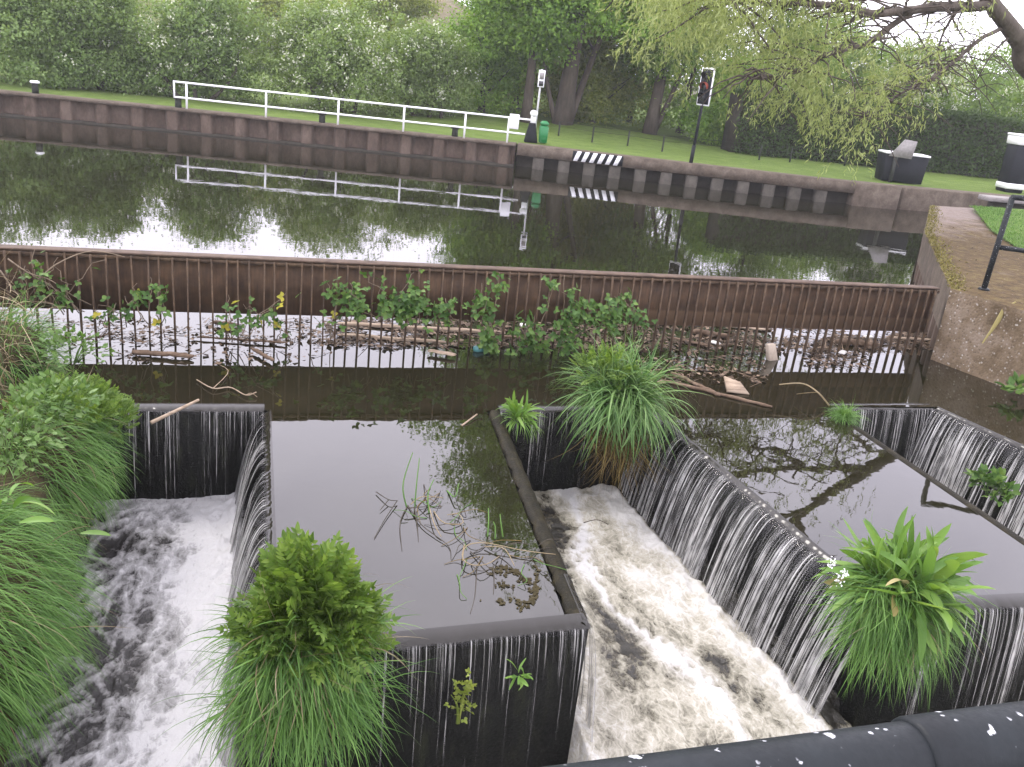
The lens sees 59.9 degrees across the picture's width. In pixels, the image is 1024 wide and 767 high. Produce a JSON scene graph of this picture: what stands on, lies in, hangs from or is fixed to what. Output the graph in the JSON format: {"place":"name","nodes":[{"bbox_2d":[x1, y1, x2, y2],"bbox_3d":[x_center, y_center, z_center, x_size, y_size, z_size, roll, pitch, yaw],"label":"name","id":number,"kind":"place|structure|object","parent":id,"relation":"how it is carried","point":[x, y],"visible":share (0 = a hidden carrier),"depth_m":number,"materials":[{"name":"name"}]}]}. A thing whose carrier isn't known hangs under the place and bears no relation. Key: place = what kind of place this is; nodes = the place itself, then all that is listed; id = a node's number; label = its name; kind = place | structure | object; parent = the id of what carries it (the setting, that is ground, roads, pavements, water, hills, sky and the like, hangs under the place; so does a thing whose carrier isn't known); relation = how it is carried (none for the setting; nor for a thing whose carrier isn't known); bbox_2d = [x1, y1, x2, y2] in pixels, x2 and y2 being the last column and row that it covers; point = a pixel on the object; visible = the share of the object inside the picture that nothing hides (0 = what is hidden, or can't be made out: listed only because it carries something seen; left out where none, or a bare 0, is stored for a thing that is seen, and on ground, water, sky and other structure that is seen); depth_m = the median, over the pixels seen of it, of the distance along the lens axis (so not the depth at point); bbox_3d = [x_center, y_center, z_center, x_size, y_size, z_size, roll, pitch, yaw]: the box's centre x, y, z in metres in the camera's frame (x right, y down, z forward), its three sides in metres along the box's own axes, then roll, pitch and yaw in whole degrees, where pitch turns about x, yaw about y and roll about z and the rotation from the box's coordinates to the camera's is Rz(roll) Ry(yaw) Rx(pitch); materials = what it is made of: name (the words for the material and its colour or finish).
{"place":"outdoors","nodes":[
{"label":"outdoors","id":0,"kind":"place"},
{"bbox_2d":[0,358,133,766],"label":"bank","id":1,"kind":"structure","parent":0,"point":[35,479],"depth_m":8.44,"materials":[{"name":"green plant"}]},
{"bbox_2d":[0,482,55,515],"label":"dock plant","id":2,"kind":"object","parent":1,"relation":"on","point":[23,499],"visible":1,"depth_m":6.57,"materials":[{"name":"green plant"}]},
{"bbox_2d":[0,404,68,475],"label":"nettle plant","id":3,"kind":"object","parent":1,"relation":"on","point":[35,416],"visible":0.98,"depth_m":7.47,"materials":[{"name":"green plant"}]},
{"bbox_2d":[0,247,75,409],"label":"dry grass","id":4,"kind":"structure","parent":1,"relation":"on","point":[3,303],"depth_m":9.81,"materials":[{"name":"plant"}]},
{"bbox_2d":[0,359,80,451],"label":"dry grass","id":5,"kind":"structure","parent":1,"relation":"on","point":[16,408],"depth_m":8.39,"materials":[{"name":"plant"}]},
{"bbox_2d":[0,381,75,445],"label":"nettle plant","id":6,"kind":"object","parent":5,"relation":"on","point":[29,400],"visible":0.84,"depth_m":8.02,"materials":[{"name":"green plant"}]},
{"bbox_2d":[0,285,84,390],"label":"grass mound","id":7,"kind":"object","parent":1,"relation":"on","point":[11,329],"depth_m":10.14,"materials":[{"name":"plant"}]},
{"bbox_2d":[0,317,91,510],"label":"bank grass","id":8,"kind":"structure","parent":1,"relation":"on","point":[28,442],"depth_m":8.40,"materials":[{"name":"plant"}]},
{"bbox_2d":[27,324,118,370],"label":"nettle plant","id":9,"kind":"object","parent":8,"relation":"on","point":[64,339],"visible":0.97,"depth_m":10.15,"materials":[{"name":"green plant"}]},
{"bbox_2d":[4,370,127,433],"bbox_3d":[-4.824,0.163,9.535,1.256,0.514,1.400,1,21,-16],"label":"ferny herb","id":10,"kind":"object","parent":1,"relation":"on","point":[110,396],"visible":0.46,"depth_m":9.56,"materials":[{"name":"green plant"}]},
{"bbox_2d":[0,367,148,562],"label":"grass mound","id":11,"kind":"object","parent":1,"relation":"on","point":[79,454],"depth_m":9.00,"materials":[{"name":"plant"}]},
{"bbox_2d":[0,369,104,431],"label":"nettle plant","id":12,"kind":"object","parent":11,"relation":"on","point":[64,385],"visible":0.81,"depth_m":8.42,"materials":[{"name":"green plant"}]},
{"bbox_2d":[85,394,142,442],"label":"ferny herb","id":13,"kind":"object","parent":1,"relation":"on","point":[127,405],"visible":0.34,"depth_m":9.98,"materials":[{"name":"green plant"}]},
{"bbox_2d":[543,700,1023,766],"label":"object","id":14,"kind":"object","parent":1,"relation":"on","point":[992,735],"visible":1,"depth_m":0.84,"materials":[{"name":"black paint"}]},
{"bbox_2d":[105,403,263,498],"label":"waterfall","id":15,"kind":"structure","parent":0,"point":[207,407],"depth_m":10.94,"materials":[{"name":"liquid"}]},
{"bbox_2d":[150,399,198,424],"bbox_3d":[-4.017,0.340,10.610,0.075,0.178,0.647,21,24,34],"label":"stick","id":16,"kind":"object","parent":15,"relation":"on","point":[155,420],"visible":1,"depth_m":10.54,"materials":[{"name":"wood"}]},
{"bbox_2d":[0,89,516,166],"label":"sheet pile wall","id":17,"kind":"structure","parent":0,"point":[42,106],"depth_m":38.25,"materials":[{"name":"metal"}]},
{"bbox_2d":[173,80,531,142],"bbox_3d":[-6.762,-11.686,38.236,15.269,1.260,0.216,5,20,-4],"label":"white railing","id":18,"kind":"object","parent":17,"relation":"on","point":[513,121],"visible":1,"depth_m":38.20,"materials":[{"name":"metal"}]},
{"bbox_2d":[4,482,851,766],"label":"foaming water","id":19,"kind":"structure","parent":0,"point":[679,660],"depth_m":9.08,"materials":[{"name":"white liquid"}]},
{"bbox_2d":[93,405,1023,766],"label":"weir","id":20,"kind":"object","parent":19,"relation":"in","point":[531,723],"visible":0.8,"depth_m":9.40,"materials":[{"name":"concrete"}]},
{"bbox_2d":[216,409,275,766],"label":"waterfall","id":21,"kind":"structure","parent":20,"relation":"attached to","point":[269,517],"depth_m":9.14,"materials":[{"name":"liquid"}]},
{"bbox_2d":[443,667,476,723],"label":"creeping weed","id":22,"kind":"object","parent":20,"relation":"on","point":[468,687],"visible":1,"depth_m":7.09,"materials":[{"name":"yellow plant"}]},
{"bbox_2d":[366,613,589,728],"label":"waterfall","id":23,"kind":"structure","parent":20,"relation":"attached to","point":[486,631],"depth_m":7.30,"materials":[{"name":"liquid"}]},
{"bbox_2d":[505,658,532,690],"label":"weed","id":24,"kind":"object","parent":20,"relation":"attached to","point":[521,681],"visible":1,"depth_m":7.13,"materials":[{"name":"green plant"}]},
{"bbox_2d":[493,390,547,443],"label":"dock seedling","id":25,"kind":"object","parent":20,"relation":"on","point":[516,409],"visible":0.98,"depth_m":11.43,"materials":[{"name":"green plant"}]},
{"bbox_2d":[564,574,595,741],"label":"waterfall","id":26,"kind":"structure","parent":20,"relation":"attached to","point":[584,621],"depth_m":7.94,"materials":[{"name":"liquid"}]},
{"bbox_2d":[540,319,706,505],"bbox_3d":[1.399,0.370,11.967,2.406,2.618,2.319,1,21,-16],"label":"reed clump","id":27,"kind":"object","parent":20,"relation":"on","point":[631,405],"visible":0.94,"depth_m":11.64,"materials":[{"name":"green plant"}]},
{"bbox_2d":[562,339,640,390],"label":"nettle plant","id":28,"kind":"object","parent":27,"relation":"on","point":[583,358],"visible":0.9,"depth_m":11.58,"materials":[{"name":"green plant"}]},
{"bbox_2d":[618,412,853,718],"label":"waterfall","id":29,"kind":"structure","parent":20,"relation":"attached to","point":[809,543],"depth_m":9.93,"materials":[{"name":"liquid"}]},
{"bbox_2d":[820,394,871,427],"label":"grass tuft","id":30,"kind":"object","parent":20,"relation":"on","point":[850,415],"visible":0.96,"depth_m":12.89,"materials":[{"name":"green plant"}]},
{"bbox_2d":[826,403,933,458],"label":"waterfall","id":31,"kind":"structure","parent":20,"relation":"attached to","point":[891,408],"depth_m":13.79,"materials":[{"name":"liquid"}]},
{"bbox_2d":[805,517,998,711],"bbox_3d":[3.425,2.082,8.046,1.865,1.798,1.633,1,21,-16],"label":"grass tussock","id":32,"kind":"object","parent":20,"relation":"on","point":[884,638],"depth_m":7.80,"materials":[{"name":"plant"}]},
{"bbox_2d":[811,506,993,664],"bbox_3d":[3.439,1.779,7.870,1.495,1.222,2.015,17,22,27],"label":"dock plant","id":33,"kind":"object","parent":32,"relation":"on","point":[951,566],"visible":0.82,"depth_m":7.86,"materials":[{"name":"green plant"}]},
{"bbox_2d":[910,406,1023,538],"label":"waterfall","id":34,"kind":"structure","parent":20,"relation":"attached to","point":[985,430],"depth_m":13.39,"materials":[{"name":"liquid"}]},
{"bbox_2d":[911,593,1023,703],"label":"waterfall","id":35,"kind":"structure","parent":20,"relation":"attached to","point":[1013,600],"depth_m":8.62,"materials":[{"name":"liquid"}]},
{"bbox_2d":[963,463,1020,506],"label":"creeping weed","id":36,"kind":"object","parent":20,"relation":"on","point":[997,479],"visible":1,"depth_m":11.78,"materials":[{"name":"green plant"}]},
{"bbox_2d":[0,116,1023,632],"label":"water","id":37,"kind":"structure","parent":0,"point":[354,426],"depth_m":14.32,"materials":[{"name":"liquid"}]},
{"bbox_2d":[132,350,193,357],"bbox_3d":[-4.879,-0.416,12.405,0.840,0.090,0.105,4,20,-6],"label":"log","id":38,"kind":"object","parent":37,"relation":"on","point":[161,353],"visible":1,"depth_m":12.38,"materials":[{"name":"wood"}]},
{"bbox_2d":[151,564,438,766],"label":"grass tussock","id":39,"kind":"object","parent":37,"relation":"in","point":[305,702],"depth_m":6.43,"materials":[{"name":"plant"}]},
{"bbox_2d":[215,521,400,693],"bbox_3d":[-1.460,1.566,6.486,1.361,1.033,1.134,1,21,-16],"label":"ferny herb","id":40,"kind":"object","parent":39,"relation":"on","point":[324,570],"visible":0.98,"depth_m":6.38,"materials":[{"name":"green plant"}]},
{"bbox_2d":[338,333,445,342],"bbox_3d":[-1.918,-0.723,14.218,1.727,0.066,0.214,4,20,-7],"label":"plank","id":41,"kind":"object","parent":37,"relation":"on","point":[397,338],"visible":0.78,"depth_m":14.18,"materials":[{"name":"wood"}]},
{"bbox_2d":[338,322,504,333],"bbox_3d":[-1.500,-0.933,14.931,2.814,0.081,0.264,3,20,-10],"label":"plank","id":42,"kind":"object","parent":37,"relation":"on","point":[366,324],"visible":0.68,"depth_m":14.84,"materials":[{"name":"wood"}]},
{"bbox_2d":[0,244,939,355],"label":"trash screen","id":43,"kind":"object","parent":37,"relation":"in","point":[199,283],"visible":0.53,"depth_m":14.05,"materials":[{"name":"metal"}]},
{"bbox_2d":[6,250,102,315],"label":"bramble","id":44,"kind":"object","parent":43,"relation":"attached to","point":[61,296],"visible":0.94,"depth_m":12.14,"materials":[{"name":"plant"}]},
{"bbox_2d":[0,250,124,306],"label":"bare cane","id":45,"kind":"object","parent":44,"relation":"attached to","point":[11,261],"visible":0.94,"depth_m":12.04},
{"bbox_2d":[84,277,171,326],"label":"bramble","id":46,"kind":"object","parent":43,"relation":"attached to","point":[138,293],"visible":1,"depth_m":12.52,"materials":[{"name":"plant"}]},
{"bbox_2d":[215,292,345,342],"bbox_3d":[-3.393,-0.965,13.125,1.891,0.860,0.437,0,21,-18],"label":"bramble","id":47,"kind":"object","parent":43,"relation":"attached to","point":[277,323],"visible":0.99,"depth_m":12.95,"materials":[{"name":"plant"}]},
{"bbox_2d":[320,269,429,322],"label":"bramble","id":48,"kind":"object","parent":43,"relation":"attached to","point":[349,298],"visible":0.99,"depth_m":13.28,"materials":[{"name":"plant"}]},
{"bbox_2d":[384,271,510,333],"bbox_3d":[-0.987,-1.277,13.635,1.971,0.959,0.452,1,21,-16],"label":"bramble","id":49,"kind":"object","parent":43,"relation":"attached to","point":[441,307],"visible":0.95,"depth_m":13.63,"materials":[{"name":"plant"}]},
{"bbox_2d":[476,275,595,356],"bbox_3d":[0.366,-1.002,14.129,2.004,1.499,0.559,1,21,-16],"label":"bramble","id":50,"kind":"object","parent":43,"relation":"attached to","point":[530,342],"visible":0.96,"depth_m":14.15,"materials":[{"name":"plant"}]},
{"bbox_2d":[553,283,657,337],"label":"bramble","id":51,"kind":"object","parent":43,"relation":"attached to","point":[604,316],"visible":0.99,"depth_m":14.34,"materials":[{"name":"plant"}]},
{"bbox_2d":[374,452,569,613],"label":"weed stalks","id":52,"kind":"object","parent":37,"relation":"on","point":[429,511],"visible":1,"depth_m":8.70,"materials":[{"name":"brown plant"}]},
{"bbox_2d":[27,315,932,386],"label":"leaf litter","id":53,"kind":"object","parent":37,"relation":"on","point":[722,344],"visible":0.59,"depth_m":14.94,"materials":[{"name":"brown plant"}]},
{"bbox_2d":[480,564,540,611],"bbox_3d":[0.005,1.804,7.952,0.519,0.009,0.796,8,20,3],"label":"floating scum","id":54,"kind":"object","parent":37,"relation":"on","point":[534,591],"visible":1,"depth_m":7.96,"materials":[{"name":"brown plant"}]},
{"bbox_2d":[516,143,901,209],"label":"piled stone wall","id":55,"kind":"structure","parent":37,"relation":"in","point":[747,181],"depth_m":38.89,"materials":[{"name":"grey concrete"}]},
{"bbox_2d":[572,151,623,165],"bbox_3d":[3.743,-9.825,38.775,2.208,0.430,0.044,7,20,1],"label":"striped marker","id":56,"kind":"object","parent":55,"relation":"attached to","point":[597,158],"visible":1,"depth_m":38.76,"materials":[{"name":"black paint"}]},
{"bbox_2d":[689,67,714,162],"bbox_3d":[8.073,-11.487,38.312,0.458,4.077,0.647,1,21,-16],"label":"traffic light","id":57,"kind":"object","parent":55,"relation":"on","point":[704,86],"visible":0.85,"depth_m":37.92,"materials":[{"name":"black paint"}]},
{"bbox_2d":[662,379,771,406],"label":"branch","id":58,"kind":"object","parent":37,"relation":"on","point":[726,395],"visible":0.94,"depth_m":13.33,"materials":[{"name":"wood"}]},
{"bbox_2d":[724,376,748,394],"bbox_3d":[3.402,0.029,13.680,0.373,0.175,0.453,1,21,-16],"label":"board","id":59,"kind":"object","parent":37,"relation":"on","point":[734,386],"visible":1,"depth_m":13.62,"materials":[{"name":"wood"}]},
{"bbox_2d":[765,343,777,360],"bbox_3d":[4.512,-0.528,15.413,0.309,0.340,0.123,-6,24,-32],"label":"carton","id":60,"kind":"object","parent":37,"relation":"on","point":[771,353],"visible":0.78,"depth_m":15.36,"materials":[{"name":"cardboard"}]},
{"bbox_2d":[835,338,878,346],"bbox_3d":[6.577,-0.773,16.926,0.849,0.181,0.256,4,20,-5],"label":"log","id":61,"kind":"object","parent":37,"relation":"on","point":[853,342],"visible":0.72,"depth_m":16.85,"materials":[{"name":"wood"}]},
{"bbox_2d":[893,184,1010,211],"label":"concrete wall","id":62,"kind":"structure","parent":37,"relation":"in","point":[914,198],"depth_m":39.71,"materials":[{"name":"concrete"}]},
{"bbox_2d":[913,216,1023,409],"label":"abutment","id":63,"kind":"object","parent":37,"relation":"in","point":[960,324],"visible":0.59,"depth_m":15.85,"materials":[{"name":"concrete"}]},
{"bbox_2d":[995,371,1023,393],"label":"nettle plant","id":64,"kind":"object","parent":63,"relation":"on","point":[1012,380],"visible":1,"depth_m":14.78,"materials":[{"name":"green plant"}]},
{"bbox_2d":[978,194,1023,208],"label":"lock gate","id":65,"kind":"structure","parent":37,"relation":"in","point":[996,201],"depth_m":39.33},
{"bbox_2d":[0,0,1023,194],"bbox_3d":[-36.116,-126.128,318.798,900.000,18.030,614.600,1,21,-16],"label":"bank ground","id":66,"kind":"structure","parent":0,"point":[616,143],"depth_m":45.47,"materials":[{"name":"green plant"}]},
{"bbox_2d":[0,0,86,85],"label":"hawthorn bush","id":67,"kind":"object","parent":66,"relation":"on","point":[4,20],"visible":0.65,"depth_m":40.22,"materials":[{"name":"green plant"}]},
{"bbox_2d":[0,0,164,94],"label":"hawthorn bush","id":68,"kind":"object","parent":66,"relation":"on","point":[98,17],"visible":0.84,"depth_m":41.19,"materials":[{"name":"green plant"}]},
{"bbox_2d":[80,0,287,102],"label":"hawthorn bush","id":69,"kind":"object","parent":66,"relation":"on","point":[198,32],"visible":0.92,"depth_m":42.61,"materials":[{"name":"green plant"}]},
{"bbox_2d":[218,0,347,47],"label":"bushy tree","id":70,"kind":"object","parent":66,"relation":"on","point":[268,5],"visible":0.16,"depth_m":69.08,"materials":[{"name":"green plant"}]},
{"bbox_2d":[226,0,426,116],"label":"hawthorn bush","id":71,"kind":"object","parent":66,"relation":"on","point":[332,43],"visible":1,"depth_m":43.82,"materials":[{"name":"green plant"}]},
{"bbox_2d":[327,0,445,59],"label":"bushy tree","id":72,"kind":"object","parent":66,"relation":"on","point":[414,9],"visible":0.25,"depth_m":68.90,"materials":[{"name":"green plant"}]},
{"bbox_2d":[370,14,502,118],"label":"hawthorn bush","id":73,"kind":"object","parent":66,"relation":"on","point":[434,90],"visible":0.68,"depth_m":47.36,"materials":[{"name":"green plant"}]},
{"bbox_2d":[420,0,561,115],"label":"bushy tree","id":74,"kind":"object","parent":66,"relation":"on","point":[509,70],"visible":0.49,"depth_m":50.93,"materials":[{"name":"green plant"}]},
{"bbox_2d":[469,0,569,108],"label":"bushy tree","id":75,"kind":"object","parent":66,"relation":"on","point":[520,91],"visible":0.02,"depth_m":57.18,"materials":[{"name":"green plant"}]},
{"bbox_2d":[524,110,537,142],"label":"paddle gear","id":76,"kind":"object","parent":66,"relation":"on","point":[531,135],"visible":0.99,"depth_m":40.58,"materials":[{"name":"black paint"}]},
{"bbox_2d":[471,0,597,122],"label":"tall tree","id":77,"kind":"object","parent":66,"relation":"on","point":[527,104],"visible":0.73,"depth_m":48.72,"materials":[{"name":"green plant"}]},
{"bbox_2d":[536,69,545,125],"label":"sign post","id":78,"kind":"object","parent":66,"relation":"on","point":[541,78],"visible":0.92,"depth_m":40.48,"materials":[{"name":"metal"}]},
{"bbox_2d":[538,121,548,143],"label":"litter bin","id":79,"kind":"object","parent":66,"relation":"on","point":[543,130],"visible":1,"depth_m":40.48,"materials":[{"name":"green plastic"}]},
{"bbox_2d":[535,29,647,126],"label":"bushy tree","id":80,"kind":"object","parent":66,"relation":"on","point":[597,102],"visible":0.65,"depth_m":53.70,"materials":[{"name":"green plant"}]},
{"bbox_2d":[471,0,712,125],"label":"tall tree","id":81,"kind":"object","parent":66,"relation":"on","point":[568,100],"visible":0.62,"depth_m":48.49,"materials":[{"name":"green plant"}]},
{"bbox_2d":[538,1,676,129],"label":"bushy tree","id":82,"kind":"object","parent":66,"relation":"on","point":[642,105],"visible":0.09,"depth_m":55.85,"materials":[{"name":"green plant"}]},
{"bbox_2d":[548,3,702,132],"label":"bushy tree","id":83,"kind":"object","parent":66,"relation":"on","point":[665,120],"visible":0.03,"depth_m":63.53,"materials":[{"name":"green plant"}]},
{"bbox_2d":[601,1,762,134],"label":"tall tree","id":84,"kind":"object","parent":66,"relation":"on","point":[653,120],"visible":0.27,"depth_m":52.16,"materials":[{"name":"green plant"}]},
{"bbox_2d":[615,0,788,133],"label":"bushy tree","id":85,"kind":"object","parent":66,"relation":"on","point":[691,75],"visible":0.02,"depth_m":58.16,"materials":[{"name":"green plant"}]},
{"bbox_2d":[558,121,847,165],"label":"post and wire fence","id":86,"kind":"object","parent":66,"relation":"on","point":[628,135],"visible":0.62,"depth_m":45.03,"materials":[{"name":"black metal"}]},
{"bbox_2d":[654,49,785,145],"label":"bushy tree","id":87,"kind":"object","parent":66,"relation":"on","point":[711,113],"visible":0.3,"depth_m":51.47,"materials":[{"name":"green plant"}]},
{"bbox_2d":[697,0,872,98],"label":"bushy tree","id":88,"kind":"object","parent":66,"relation":"on","point":[788,22],"visible":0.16,"depth_m":55.93,"materials":[{"name":"green plant"}]},
{"bbox_2d":[765,14,903,99],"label":"bushy tree","id":89,"kind":"object","parent":66,"relation":"on","point":[855,54],"visible":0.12,"depth_m":63.91,"materials":[{"name":"green plant"}]},
{"bbox_2d":[721,84,1023,177],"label":"clipped hedge","id":90,"kind":"object","parent":66,"relation":"on","point":[971,143],"visible":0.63,"depth_m":49.09,"materials":[{"name":"green plant"}]},
{"bbox_2d":[874,139,930,184],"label":"lock beam","id":91,"kind":"structure","parent":66,"relation":"on","point":[911,168],"depth_m":41.21,"materials":[{"name":"black metal"}]},
{"bbox_2d":[853,36,975,119],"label":"hawthorn tree","id":92,"kind":"object","parent":66,"relation":"on","point":[929,100],"visible":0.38,"depth_m":50.10,"materials":[{"name":"green plant"}]},
{"bbox_2d":[849,36,1001,110],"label":"bushy tree","id":93,"kind":"object","parent":66,"relation":"on","point":[970,84],"visible":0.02,"depth_m":64.91,"materials":[{"name":"green plant"}]},
{"bbox_2d":[957,40,1023,117],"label":"bushy tree","id":94,"kind":"object","parent":66,"relation":"on","point":[1005,74],"visible":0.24,"depth_m":67.87,"materials":[{"name":"green plant"}]},
{"bbox_2d":[983,76,1023,119],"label":"hawthorn tree","id":95,"kind":"object","parent":66,"relation":"on","point":[1011,89],"visible":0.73,"depth_m":54.19,"materials":[{"name":"green plant"}]},
{"bbox_2d":[995,132,1023,192],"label":"lock post","id":96,"kind":"object","parent":66,"relation":"on","point":[1011,177],"visible":1,"depth_m":42.69,"materials":[{"name":"black metal"}]},
{"bbox_2d":[497,404,600,465],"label":"waterfall","id":97,"kind":"structure","parent":0,"point":[553,408],"depth_m":12.17,"materials":[{"name":"liquid"}]},
{"bbox_2d":[458,0,1023,107],"label":"sky","id":98,"kind":"structure","parent":0,"point":[1016,9],"materials":[{"name":"white"}]},
{"bbox_2d":[926,205,1023,309],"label":"path","id":99,"kind":"structure","parent":0,"point":[969,219],"depth_m":20.19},
{"bbox_2d":[924,204,969,290],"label":"moss","id":100,"kind":"object","parent":99,"relation":"on","point":[935,242],"visible":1,"depth_m":20.30,"materials":[{"name":"green plant"}]},
{"bbox_2d":[977,194,1023,290],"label":"path railing","id":101,"kind":"object","parent":99,"relation":"on","point":[998,246],"visible":1,"depth_m":16.05,"materials":[{"name":"black metal"}]},
{"bbox_2d":[969,205,1023,247],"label":"lawn","id":102,"kind":"structure","parent":0,"point":[1018,222],"depth_m":26.57,"materials":[{"name":"green plant"}]},
{"bbox_2d":[593,0,1023,184],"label":"willow tree","id":103,"kind":"object","parent":102,"relation":"on","point":[1006,22],"visible":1,"depth_m":22.05,"materials":[{"name":"green plant"}]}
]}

